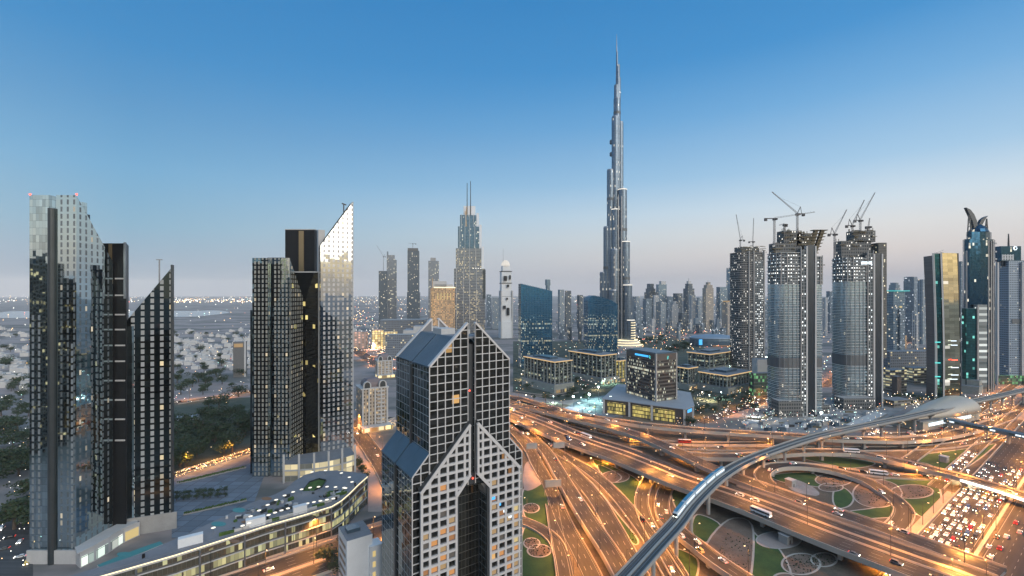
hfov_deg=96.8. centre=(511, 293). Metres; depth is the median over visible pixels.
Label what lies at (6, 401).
tree
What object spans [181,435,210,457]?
tree
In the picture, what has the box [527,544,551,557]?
planting bed
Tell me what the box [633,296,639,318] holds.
tower
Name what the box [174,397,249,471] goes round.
park ground
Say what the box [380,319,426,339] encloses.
building
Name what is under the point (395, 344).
building
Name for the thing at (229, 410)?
tree
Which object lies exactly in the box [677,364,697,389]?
office building
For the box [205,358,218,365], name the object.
villa
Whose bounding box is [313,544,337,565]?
tree
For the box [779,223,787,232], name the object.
tower crane
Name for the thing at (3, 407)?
tree
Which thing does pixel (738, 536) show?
ground cover
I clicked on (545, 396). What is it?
tree
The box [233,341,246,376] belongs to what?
building
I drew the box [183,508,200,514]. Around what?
planter
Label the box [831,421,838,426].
site cabin
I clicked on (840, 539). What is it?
road bridge
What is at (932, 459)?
lawn
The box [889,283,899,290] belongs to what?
tower
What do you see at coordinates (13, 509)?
tree
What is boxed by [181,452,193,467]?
tree
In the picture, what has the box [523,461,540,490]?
paved island
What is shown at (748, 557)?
street lamp
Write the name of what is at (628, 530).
lawn
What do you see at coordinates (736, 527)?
planting bed
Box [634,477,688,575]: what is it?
slip road
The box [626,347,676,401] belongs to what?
bank tower
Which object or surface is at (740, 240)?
tower crane
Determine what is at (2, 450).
tree
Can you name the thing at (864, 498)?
planting bed
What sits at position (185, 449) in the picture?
tree
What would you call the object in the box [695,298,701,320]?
tower
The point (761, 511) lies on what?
bus
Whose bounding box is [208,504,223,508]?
planter
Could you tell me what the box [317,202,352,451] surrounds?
blade tower
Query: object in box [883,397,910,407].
hall
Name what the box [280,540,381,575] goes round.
boulevard
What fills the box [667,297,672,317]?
tower
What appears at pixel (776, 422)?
site cabin
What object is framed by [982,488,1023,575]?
highway
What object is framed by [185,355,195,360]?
villa
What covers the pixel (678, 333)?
block
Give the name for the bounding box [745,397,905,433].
building site ground
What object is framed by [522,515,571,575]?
slip road
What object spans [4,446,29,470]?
tree
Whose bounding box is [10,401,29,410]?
tree
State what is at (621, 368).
office building
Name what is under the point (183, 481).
planter
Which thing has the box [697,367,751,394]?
office building
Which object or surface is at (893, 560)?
car
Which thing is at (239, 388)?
tree
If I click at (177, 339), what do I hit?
villa
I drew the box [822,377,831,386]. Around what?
street
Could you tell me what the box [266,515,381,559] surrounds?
frontage road
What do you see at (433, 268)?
slim tower
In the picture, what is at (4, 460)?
tree
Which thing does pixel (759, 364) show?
site shed
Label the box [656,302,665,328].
tower
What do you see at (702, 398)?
park ground
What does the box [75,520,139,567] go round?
shop arcade
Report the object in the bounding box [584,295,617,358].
blue office
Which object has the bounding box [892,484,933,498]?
planting bed
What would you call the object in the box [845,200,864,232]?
tower crane
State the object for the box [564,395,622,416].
car park
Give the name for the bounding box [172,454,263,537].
plaza
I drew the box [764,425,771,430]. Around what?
site cabin
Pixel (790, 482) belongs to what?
kiosk
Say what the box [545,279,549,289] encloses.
tower
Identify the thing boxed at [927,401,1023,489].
service road
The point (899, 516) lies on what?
loop ramp
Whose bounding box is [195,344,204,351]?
tree
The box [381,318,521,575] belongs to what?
gabled tower
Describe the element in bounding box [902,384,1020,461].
service road
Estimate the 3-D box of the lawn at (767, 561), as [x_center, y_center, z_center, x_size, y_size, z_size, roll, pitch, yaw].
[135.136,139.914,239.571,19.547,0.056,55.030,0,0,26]
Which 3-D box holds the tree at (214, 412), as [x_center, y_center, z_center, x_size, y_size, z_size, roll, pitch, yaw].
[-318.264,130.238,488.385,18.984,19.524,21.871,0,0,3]
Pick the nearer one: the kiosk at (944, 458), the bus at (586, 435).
the kiosk at (944, 458)
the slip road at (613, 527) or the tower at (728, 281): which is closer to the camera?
the slip road at (613, 527)
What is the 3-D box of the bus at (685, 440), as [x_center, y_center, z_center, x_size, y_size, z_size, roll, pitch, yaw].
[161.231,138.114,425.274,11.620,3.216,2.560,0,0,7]
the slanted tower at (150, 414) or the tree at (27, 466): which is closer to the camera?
the slanted tower at (150, 414)
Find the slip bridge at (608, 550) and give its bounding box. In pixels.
[510,422,626,575]
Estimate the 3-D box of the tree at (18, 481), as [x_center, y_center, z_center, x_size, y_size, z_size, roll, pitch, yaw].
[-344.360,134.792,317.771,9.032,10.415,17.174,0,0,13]
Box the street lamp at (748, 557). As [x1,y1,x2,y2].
[744,545,748,572]
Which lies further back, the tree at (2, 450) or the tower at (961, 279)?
the tower at (961, 279)
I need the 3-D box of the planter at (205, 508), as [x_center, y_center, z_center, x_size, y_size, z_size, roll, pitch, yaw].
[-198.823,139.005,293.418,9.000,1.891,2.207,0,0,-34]
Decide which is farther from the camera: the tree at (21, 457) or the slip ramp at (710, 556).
the tree at (21, 457)
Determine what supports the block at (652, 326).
on the ground at (238, 310)
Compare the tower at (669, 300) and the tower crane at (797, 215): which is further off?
the tower at (669, 300)
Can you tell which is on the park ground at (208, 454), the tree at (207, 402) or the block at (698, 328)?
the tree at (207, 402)
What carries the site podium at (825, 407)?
on the ground at (238, 310)
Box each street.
[174,448,249,476]
[353,416,394,432]
[353,420,381,485]
[510,390,578,396]
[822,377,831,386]
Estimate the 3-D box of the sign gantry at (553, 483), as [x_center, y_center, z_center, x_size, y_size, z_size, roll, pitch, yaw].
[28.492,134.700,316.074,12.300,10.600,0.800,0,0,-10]
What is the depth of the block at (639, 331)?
1402.01 m
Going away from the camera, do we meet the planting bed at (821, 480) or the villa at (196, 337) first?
the planting bed at (821, 480)
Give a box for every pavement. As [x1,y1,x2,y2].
[353,445,381,511]
[908,491,954,533]
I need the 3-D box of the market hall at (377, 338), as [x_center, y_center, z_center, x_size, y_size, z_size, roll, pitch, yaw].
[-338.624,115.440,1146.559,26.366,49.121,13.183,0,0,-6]
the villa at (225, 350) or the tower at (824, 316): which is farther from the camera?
the tower at (824, 316)
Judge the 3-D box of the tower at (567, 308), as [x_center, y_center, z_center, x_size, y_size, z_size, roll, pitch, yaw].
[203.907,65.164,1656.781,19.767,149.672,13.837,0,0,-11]
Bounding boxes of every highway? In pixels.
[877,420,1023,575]
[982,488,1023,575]
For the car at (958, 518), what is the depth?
279.36 m
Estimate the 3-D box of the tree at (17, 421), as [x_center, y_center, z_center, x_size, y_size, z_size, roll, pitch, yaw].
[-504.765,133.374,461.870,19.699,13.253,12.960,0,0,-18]
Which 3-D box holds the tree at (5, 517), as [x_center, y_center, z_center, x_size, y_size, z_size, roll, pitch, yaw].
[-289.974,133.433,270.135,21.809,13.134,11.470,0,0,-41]
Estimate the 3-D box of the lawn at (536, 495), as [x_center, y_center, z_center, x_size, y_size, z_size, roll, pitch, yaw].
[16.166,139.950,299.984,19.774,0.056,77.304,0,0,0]
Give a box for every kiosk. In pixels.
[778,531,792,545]
[784,477,795,487]
[938,454,949,462]
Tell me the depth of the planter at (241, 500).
304.44 m
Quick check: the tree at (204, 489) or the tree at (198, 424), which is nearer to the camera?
the tree at (204, 489)
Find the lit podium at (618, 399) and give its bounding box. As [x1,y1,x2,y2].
[602,384,694,424]
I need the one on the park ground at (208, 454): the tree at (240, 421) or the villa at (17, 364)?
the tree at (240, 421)
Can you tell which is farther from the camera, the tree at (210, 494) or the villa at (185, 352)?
the villa at (185, 352)
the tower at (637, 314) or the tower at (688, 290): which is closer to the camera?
the tower at (637, 314)
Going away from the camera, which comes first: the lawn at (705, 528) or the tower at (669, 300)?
the lawn at (705, 528)
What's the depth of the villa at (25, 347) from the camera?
1127.31 m
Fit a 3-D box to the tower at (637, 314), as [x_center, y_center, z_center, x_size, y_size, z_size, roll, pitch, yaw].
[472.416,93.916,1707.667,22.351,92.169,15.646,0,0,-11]
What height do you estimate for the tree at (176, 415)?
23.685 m
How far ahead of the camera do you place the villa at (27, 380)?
691.06 m
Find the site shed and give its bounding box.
[752,358,767,371]
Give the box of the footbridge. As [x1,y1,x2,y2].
[944,417,1023,443]
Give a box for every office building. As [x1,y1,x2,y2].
[522,354,573,393]
[568,349,617,384]
[616,357,625,381]
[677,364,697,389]
[687,348,730,370]
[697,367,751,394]
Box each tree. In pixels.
[0,354,14,360]
[0,359,8,364]
[0,397,21,409]
[0,403,12,415]
[0,415,27,427]
[0,417,19,433]
[0,426,21,436]
[0,432,23,445]
[0,433,10,444]
[0,437,29,462]
[0,448,11,459]
[0,455,9,466]
[0,463,17,478]
[0,497,29,529]
[0,510,29,527]
[1,417,29,428]
[1,496,29,518]
[2,392,22,399]
[3,458,29,475]
[3,479,29,492]
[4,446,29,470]
[4,476,29,496]
[5,382,16,390]
[6,380,20,389]
[6,445,29,459]
[8,418,24,428]
[9,373,28,385]
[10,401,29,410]
[12,407,24,416]
[13,428,29,445]
[14,386,28,397]
[16,506,29,526]
[22,408,29,416]
[22,463,29,469]
[174,372,183,382]
[174,382,190,394]
[174,410,189,428]
[174,442,198,466]
[174,447,188,464]
[178,413,198,423]
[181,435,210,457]
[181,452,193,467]
[184,372,205,381]
[185,416,210,433]
[187,376,201,386]
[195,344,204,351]
[196,407,212,417]
[197,403,227,415]
[198,386,207,394]
[199,487,208,492]
[200,364,208,369]
[200,376,211,384]
[202,406,222,423]
[203,397,213,406]
[206,491,214,497]
[207,392,229,407]
[210,367,225,376]
[211,438,234,454]
[214,444,233,455]
[215,358,227,365]
[215,373,228,383]
[216,427,245,452]
[217,406,234,416]
[226,384,247,396]
[226,413,249,432]
[233,404,244,411]
[233,408,246,415]
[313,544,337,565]
[326,550,339,573]
[541,392,549,400]
[684,416,695,424]
[751,403,759,408]
[915,395,926,401]
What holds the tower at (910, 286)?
on the ground at (238, 310)
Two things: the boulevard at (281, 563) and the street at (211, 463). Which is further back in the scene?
the street at (211, 463)
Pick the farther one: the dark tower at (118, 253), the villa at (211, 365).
the villa at (211, 365)
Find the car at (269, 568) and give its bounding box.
[263,567,273,571]
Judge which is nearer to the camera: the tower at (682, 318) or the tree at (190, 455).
the tree at (190, 455)
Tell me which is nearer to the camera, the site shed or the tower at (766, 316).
the site shed
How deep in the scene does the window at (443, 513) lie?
186.71 m
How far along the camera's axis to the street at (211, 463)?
374.75 m
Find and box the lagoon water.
[0,310,228,317]
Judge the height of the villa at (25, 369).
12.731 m
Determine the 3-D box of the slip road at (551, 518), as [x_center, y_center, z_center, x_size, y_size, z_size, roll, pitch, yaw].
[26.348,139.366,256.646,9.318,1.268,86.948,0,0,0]
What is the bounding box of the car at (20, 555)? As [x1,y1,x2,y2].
[14,553,25,558]
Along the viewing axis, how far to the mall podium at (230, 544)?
240.97 m
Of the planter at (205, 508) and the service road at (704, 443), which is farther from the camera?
the service road at (704, 443)
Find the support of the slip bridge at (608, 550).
on the verge
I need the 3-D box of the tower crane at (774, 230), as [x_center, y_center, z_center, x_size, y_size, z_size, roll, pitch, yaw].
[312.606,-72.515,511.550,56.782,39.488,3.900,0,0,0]
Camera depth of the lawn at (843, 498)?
310.34 m
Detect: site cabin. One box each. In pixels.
[758,419,771,425]
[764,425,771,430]
[768,419,778,424]
[777,426,785,431]
[806,421,815,427]
[819,420,828,425]
[828,419,839,424]
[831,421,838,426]
[837,413,842,417]
[841,417,849,421]
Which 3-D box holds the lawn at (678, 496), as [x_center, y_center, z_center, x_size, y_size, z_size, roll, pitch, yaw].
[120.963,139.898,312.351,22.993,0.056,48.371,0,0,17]
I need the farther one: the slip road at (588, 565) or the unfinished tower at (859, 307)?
the unfinished tower at (859, 307)
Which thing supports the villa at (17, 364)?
on the ground at (238, 310)
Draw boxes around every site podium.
[771,398,802,417]
[822,399,829,413]
[834,396,874,409]
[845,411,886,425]
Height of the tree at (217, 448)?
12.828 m
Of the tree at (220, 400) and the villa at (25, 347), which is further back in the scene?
the villa at (25, 347)
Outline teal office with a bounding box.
[887,290,904,349]
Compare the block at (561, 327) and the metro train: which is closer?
the metro train
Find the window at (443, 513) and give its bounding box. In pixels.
[440,511,445,516]
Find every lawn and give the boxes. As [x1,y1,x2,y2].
[522,484,548,526]
[522,527,555,575]
[591,481,638,544]
[593,459,639,505]
[597,464,621,481]
[671,490,686,507]
[673,548,699,575]
[693,514,720,542]
[752,533,791,575]
[771,472,819,486]
[805,456,874,467]
[832,488,853,508]
[851,506,892,518]
[878,479,941,516]
[901,444,995,468]
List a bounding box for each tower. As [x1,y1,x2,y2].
[26,193,112,564]
[103,242,128,525]
[127,259,176,533]
[250,257,302,476]
[285,229,317,453]
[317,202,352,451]
[379,271,387,328]
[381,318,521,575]
[387,251,396,318]
[407,248,419,318]
[428,258,438,319]
[454,181,485,332]
[486,294,490,326]
[492,298,498,328]
[499,260,512,337]
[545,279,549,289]
[558,290,563,323]
[565,291,570,331]
[577,295,582,328]
[583,297,584,326]
[600,37,642,347]
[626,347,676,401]
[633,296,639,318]
[634,306,641,329]
[643,299,651,328]
[644,284,655,318]
[653,295,658,326]
[656,281,666,317]
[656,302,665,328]
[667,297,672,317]
[669,301,678,327]
[673,293,682,311]
[678,312,686,329]
[683,280,693,325]
[689,295,694,323]
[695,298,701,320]
[702,282,713,329]
[716,287,726,318]
[722,301,729,334]
[726,268,729,300]
[729,246,765,369]
[765,302,767,330]
[767,228,826,415]
[822,298,827,335]
[826,291,831,332]
[831,228,886,406]
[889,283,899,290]
[903,277,916,340]
[911,313,917,348]
[917,279,925,343]
[924,250,961,398]
[959,261,962,348]
[962,208,996,392]
[995,234,1023,384]
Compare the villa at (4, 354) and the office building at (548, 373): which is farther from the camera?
the villa at (4, 354)
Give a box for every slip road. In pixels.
[510,425,683,575]
[510,426,602,575]
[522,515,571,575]
[545,504,574,575]
[557,456,649,575]
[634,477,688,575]
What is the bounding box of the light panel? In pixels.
[960,479,1023,501]
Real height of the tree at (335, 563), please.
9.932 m
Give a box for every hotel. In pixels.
[355,377,392,433]
[375,353,394,378]
[430,278,454,327]
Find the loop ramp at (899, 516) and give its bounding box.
[754,461,915,529]
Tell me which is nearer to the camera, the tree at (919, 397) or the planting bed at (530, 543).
the planting bed at (530, 543)
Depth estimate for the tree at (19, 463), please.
346.43 m
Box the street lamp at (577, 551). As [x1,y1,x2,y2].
[577,538,582,566]
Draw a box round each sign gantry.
[527,443,536,448]
[544,479,560,494]
[553,442,564,447]
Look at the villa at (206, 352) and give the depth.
1039.71 m
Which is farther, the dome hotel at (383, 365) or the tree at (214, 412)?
the dome hotel at (383, 365)
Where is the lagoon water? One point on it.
(15, 314)
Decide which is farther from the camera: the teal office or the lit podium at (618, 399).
the teal office
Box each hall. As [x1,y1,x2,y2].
[353,331,367,348]
[372,329,382,348]
[384,331,396,349]
[689,334,729,346]
[749,372,767,395]
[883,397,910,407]
[902,366,925,384]
[961,379,982,394]
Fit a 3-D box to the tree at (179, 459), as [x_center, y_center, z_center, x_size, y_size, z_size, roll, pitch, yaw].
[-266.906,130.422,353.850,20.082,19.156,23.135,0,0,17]
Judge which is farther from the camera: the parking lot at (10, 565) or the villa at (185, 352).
the villa at (185, 352)
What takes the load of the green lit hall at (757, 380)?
on the ground at (238, 310)
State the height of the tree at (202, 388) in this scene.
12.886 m
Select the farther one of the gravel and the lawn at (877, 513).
the gravel
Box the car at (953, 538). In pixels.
[950,535,956,541]
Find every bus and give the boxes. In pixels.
[581,432,591,437]
[678,439,690,442]
[750,505,771,517]
[843,448,859,452]
[869,469,887,474]
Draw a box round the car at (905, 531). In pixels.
[897,528,908,533]
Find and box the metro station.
[892,395,981,430]
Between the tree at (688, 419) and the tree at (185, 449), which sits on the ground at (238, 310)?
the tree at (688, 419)
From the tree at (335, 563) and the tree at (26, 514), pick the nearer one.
the tree at (335, 563)
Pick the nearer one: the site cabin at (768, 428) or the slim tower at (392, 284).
the site cabin at (768, 428)
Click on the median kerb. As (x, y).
(991, 530)
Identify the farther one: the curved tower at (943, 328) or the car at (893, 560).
the curved tower at (943, 328)
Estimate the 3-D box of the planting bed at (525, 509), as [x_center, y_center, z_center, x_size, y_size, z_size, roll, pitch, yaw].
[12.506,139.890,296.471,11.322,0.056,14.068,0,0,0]
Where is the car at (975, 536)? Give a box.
[972,532,978,539]
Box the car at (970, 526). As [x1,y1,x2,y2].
[967,524,973,530]
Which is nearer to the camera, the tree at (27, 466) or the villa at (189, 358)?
the tree at (27, 466)
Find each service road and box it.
[563,422,770,445]
[629,433,1006,450]
[765,459,955,480]
[866,408,1018,435]
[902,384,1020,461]
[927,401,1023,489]
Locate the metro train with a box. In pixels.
[673,466,724,517]
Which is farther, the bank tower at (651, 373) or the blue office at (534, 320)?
the blue office at (534, 320)
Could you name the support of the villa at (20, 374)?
on the ground at (238, 310)
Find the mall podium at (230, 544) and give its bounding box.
[71,470,367,575]
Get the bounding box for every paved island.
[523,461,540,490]
[756,531,801,548]
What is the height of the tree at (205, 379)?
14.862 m
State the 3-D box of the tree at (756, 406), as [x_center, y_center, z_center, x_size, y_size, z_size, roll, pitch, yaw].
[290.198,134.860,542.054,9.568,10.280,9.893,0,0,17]
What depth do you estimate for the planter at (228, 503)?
300.70 m
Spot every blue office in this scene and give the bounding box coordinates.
[518,283,551,367]
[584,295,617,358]
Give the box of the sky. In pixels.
[0,0,1023,296]
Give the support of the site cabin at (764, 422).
on the building site ground at (889, 411)
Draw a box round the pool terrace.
[97,541,162,567]
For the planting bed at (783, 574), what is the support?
on the lawn at (767, 561)
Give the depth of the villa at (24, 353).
1007.81 m
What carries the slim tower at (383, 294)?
on the ground at (238, 310)
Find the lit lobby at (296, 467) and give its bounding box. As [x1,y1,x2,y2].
[282,444,355,482]
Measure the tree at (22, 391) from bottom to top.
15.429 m
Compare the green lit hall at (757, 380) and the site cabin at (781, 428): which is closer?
the site cabin at (781, 428)
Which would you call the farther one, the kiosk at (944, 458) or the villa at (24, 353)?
the villa at (24, 353)
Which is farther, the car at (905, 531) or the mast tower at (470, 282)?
the mast tower at (470, 282)
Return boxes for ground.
[0,296,1023,575]
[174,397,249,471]
[513,341,625,400]
[635,335,766,419]
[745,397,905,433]
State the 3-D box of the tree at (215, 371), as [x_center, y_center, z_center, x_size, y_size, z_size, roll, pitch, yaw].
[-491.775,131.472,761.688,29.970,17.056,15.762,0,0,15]
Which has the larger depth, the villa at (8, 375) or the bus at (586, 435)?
the villa at (8, 375)
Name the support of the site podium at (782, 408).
on the ground at (238, 310)
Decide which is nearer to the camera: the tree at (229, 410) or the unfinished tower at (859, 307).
the tree at (229, 410)
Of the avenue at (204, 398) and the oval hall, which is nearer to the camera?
the avenue at (204, 398)
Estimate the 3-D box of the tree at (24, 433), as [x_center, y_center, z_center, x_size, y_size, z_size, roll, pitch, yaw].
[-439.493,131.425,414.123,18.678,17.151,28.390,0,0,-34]
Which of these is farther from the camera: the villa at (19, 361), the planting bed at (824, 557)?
the villa at (19, 361)
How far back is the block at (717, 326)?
1449.59 m
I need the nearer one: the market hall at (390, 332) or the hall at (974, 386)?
the hall at (974, 386)
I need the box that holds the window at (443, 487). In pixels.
[440,485,445,490]
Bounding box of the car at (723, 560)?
[718,557,727,563]
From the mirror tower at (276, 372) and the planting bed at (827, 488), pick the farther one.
the mirror tower at (276, 372)
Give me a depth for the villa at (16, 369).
801.48 m
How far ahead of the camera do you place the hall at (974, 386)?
634.49 m
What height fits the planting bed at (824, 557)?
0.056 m
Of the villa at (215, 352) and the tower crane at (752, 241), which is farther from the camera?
the villa at (215, 352)
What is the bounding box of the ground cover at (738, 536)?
[524,472,930,573]
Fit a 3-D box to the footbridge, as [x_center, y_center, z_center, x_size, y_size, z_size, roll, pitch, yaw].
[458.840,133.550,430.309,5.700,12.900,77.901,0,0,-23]
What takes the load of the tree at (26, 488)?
on the ground at (238, 310)
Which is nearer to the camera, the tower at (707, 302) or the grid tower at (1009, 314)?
the grid tower at (1009, 314)
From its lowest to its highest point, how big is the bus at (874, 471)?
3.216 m
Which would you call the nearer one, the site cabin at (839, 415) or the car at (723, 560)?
the car at (723, 560)
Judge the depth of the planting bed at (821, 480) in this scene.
341.88 m
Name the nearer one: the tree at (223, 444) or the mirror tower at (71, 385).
the mirror tower at (71, 385)
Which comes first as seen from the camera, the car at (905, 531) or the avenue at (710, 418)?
the car at (905, 531)
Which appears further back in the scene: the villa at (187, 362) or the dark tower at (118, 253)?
the villa at (187, 362)
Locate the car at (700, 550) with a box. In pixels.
[696,547,704,553]
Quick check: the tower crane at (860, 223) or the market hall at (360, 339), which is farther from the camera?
the market hall at (360, 339)
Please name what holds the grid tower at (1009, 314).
on the ground at (238, 310)
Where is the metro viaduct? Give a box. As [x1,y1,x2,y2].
[614,387,1023,575]
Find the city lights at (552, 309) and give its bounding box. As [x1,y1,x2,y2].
[0,295,1018,558]
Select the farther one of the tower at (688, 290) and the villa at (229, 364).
the tower at (688, 290)
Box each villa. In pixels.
[0,352,13,357]
[0,364,8,368]
[0,379,12,387]
[2,372,16,379]
[9,362,24,368]
[9,366,23,372]
[10,359,29,365]
[14,373,27,380]
[19,382,29,389]
[20,332,29,336]
[20,350,29,356]
[20,366,29,373]
[20,378,29,384]
[22,345,29,349]
[174,337,183,341]
[174,359,184,364]
[180,349,189,354]
[184,360,194,365]
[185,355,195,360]
[191,364,201,369]
[194,334,202,339]
[201,349,211,354]
[201,354,212,358]
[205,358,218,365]
[207,362,216,368]
[212,350,221,354]
[221,352,231,359]
[222,348,229,352]
[224,342,231,346]
[226,362,232,367]
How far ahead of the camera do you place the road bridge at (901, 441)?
433.89 m
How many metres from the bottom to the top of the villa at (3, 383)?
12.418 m
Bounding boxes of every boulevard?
[219,523,381,575]
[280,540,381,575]
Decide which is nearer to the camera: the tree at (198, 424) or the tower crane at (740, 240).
the tree at (198, 424)
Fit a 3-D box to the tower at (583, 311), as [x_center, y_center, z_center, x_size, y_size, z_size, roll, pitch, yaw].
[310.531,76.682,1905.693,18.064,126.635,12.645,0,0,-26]
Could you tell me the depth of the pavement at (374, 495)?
325.98 m
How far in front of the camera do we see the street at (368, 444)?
404.46 m
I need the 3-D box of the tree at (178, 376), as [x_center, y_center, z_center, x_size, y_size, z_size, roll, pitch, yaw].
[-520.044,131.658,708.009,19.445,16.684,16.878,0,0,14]
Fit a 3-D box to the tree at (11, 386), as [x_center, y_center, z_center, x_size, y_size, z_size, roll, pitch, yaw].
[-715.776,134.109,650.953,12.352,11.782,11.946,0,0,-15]
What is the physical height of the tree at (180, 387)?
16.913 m
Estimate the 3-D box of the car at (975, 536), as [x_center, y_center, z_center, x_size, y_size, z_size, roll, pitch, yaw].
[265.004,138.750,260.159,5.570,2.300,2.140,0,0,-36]
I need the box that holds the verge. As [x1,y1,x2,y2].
[510,400,1023,575]
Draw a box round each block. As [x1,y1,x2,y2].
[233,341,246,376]
[338,520,381,575]
[558,324,564,334]
[558,331,563,338]
[567,327,571,339]
[578,326,581,340]
[637,324,642,338]
[650,319,654,333]
[666,322,670,333]
[676,327,680,339]
[688,319,691,329]
[693,318,698,332]
[696,325,701,332]
[709,320,713,329]
[716,319,718,333]
[883,350,925,368]
[883,368,906,392]
[892,376,900,394]
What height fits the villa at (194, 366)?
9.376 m
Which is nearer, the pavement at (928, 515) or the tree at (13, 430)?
the pavement at (928, 515)
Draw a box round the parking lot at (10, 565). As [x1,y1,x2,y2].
[0,494,32,575]
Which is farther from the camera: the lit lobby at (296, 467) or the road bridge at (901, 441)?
the road bridge at (901, 441)
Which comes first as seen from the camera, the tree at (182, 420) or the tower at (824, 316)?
the tree at (182, 420)
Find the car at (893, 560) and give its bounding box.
[889,558,903,565]
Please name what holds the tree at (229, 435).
on the park ground at (208, 454)
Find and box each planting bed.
[523,503,539,512]
[523,537,540,548]
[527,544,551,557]
[602,471,629,482]
[706,517,754,573]
[773,572,793,575]
[781,553,820,574]
[810,552,837,566]
[815,474,851,485]
[818,483,843,491]
[852,480,902,507]
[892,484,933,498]
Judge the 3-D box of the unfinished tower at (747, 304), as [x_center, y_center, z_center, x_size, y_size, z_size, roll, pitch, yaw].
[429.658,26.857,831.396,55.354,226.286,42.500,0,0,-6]
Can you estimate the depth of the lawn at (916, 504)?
310.32 m
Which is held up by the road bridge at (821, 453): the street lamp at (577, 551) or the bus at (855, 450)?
the bus at (855, 450)
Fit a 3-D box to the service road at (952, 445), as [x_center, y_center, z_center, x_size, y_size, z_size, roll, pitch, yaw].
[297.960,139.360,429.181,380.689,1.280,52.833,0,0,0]
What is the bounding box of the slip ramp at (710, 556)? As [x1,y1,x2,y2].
[654,484,753,575]
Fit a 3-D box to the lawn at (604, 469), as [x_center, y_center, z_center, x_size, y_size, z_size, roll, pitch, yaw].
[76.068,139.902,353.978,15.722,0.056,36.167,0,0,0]
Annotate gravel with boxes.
[788,480,818,495]
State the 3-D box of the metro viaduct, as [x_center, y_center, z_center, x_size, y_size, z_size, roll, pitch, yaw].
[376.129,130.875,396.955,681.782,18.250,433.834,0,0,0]
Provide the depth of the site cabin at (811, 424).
474.88 m
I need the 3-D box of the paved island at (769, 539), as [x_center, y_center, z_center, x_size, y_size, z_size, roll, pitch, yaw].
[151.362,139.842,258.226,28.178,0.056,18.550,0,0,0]
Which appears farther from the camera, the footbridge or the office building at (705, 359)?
the office building at (705, 359)
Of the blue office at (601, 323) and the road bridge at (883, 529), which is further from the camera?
the blue office at (601, 323)
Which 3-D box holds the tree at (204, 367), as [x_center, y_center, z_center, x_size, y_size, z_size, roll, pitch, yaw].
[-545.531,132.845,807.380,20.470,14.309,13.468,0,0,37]
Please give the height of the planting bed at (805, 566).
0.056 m
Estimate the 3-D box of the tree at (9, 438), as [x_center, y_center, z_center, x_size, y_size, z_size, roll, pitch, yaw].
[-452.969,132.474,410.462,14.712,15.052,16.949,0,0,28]
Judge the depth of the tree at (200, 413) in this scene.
494.65 m
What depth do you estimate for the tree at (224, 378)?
698.91 m
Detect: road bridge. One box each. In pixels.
[510,395,1015,448]
[510,400,1006,575]
[510,406,991,575]
[689,448,1023,500]
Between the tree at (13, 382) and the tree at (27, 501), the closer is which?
the tree at (27, 501)
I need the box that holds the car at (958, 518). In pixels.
[955,515,960,521]
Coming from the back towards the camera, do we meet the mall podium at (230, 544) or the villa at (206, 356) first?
the villa at (206, 356)
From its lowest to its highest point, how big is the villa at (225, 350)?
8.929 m
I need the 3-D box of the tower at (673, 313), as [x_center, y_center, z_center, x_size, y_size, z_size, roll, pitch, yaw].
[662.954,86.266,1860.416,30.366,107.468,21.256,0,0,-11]
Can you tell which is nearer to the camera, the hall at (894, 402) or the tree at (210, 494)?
the tree at (210, 494)
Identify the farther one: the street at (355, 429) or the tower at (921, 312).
the tower at (921, 312)
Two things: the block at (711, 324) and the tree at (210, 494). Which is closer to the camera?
the tree at (210, 494)
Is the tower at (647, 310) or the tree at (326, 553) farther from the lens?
the tower at (647, 310)
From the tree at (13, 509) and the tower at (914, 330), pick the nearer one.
the tree at (13, 509)
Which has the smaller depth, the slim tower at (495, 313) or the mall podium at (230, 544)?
the mall podium at (230, 544)
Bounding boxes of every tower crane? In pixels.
[736,215,744,247]
[748,218,754,246]
[764,211,813,245]
[772,192,804,232]
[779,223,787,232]
[827,209,846,257]
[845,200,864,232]
[853,192,875,230]
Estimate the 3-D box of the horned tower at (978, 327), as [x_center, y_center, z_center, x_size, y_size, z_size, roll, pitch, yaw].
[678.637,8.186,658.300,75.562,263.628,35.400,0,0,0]
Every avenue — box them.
[174,390,249,403]
[353,349,395,370]
[643,331,688,340]
[696,396,767,422]
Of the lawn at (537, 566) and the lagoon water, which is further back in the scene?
the lagoon water
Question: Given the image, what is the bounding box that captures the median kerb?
[974,477,1023,555]
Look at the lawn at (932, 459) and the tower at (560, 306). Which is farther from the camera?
the tower at (560, 306)
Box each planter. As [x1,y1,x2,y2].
[176,479,190,483]
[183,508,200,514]
[195,506,211,511]
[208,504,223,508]
[221,501,234,505]
[232,498,246,503]
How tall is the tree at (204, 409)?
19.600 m

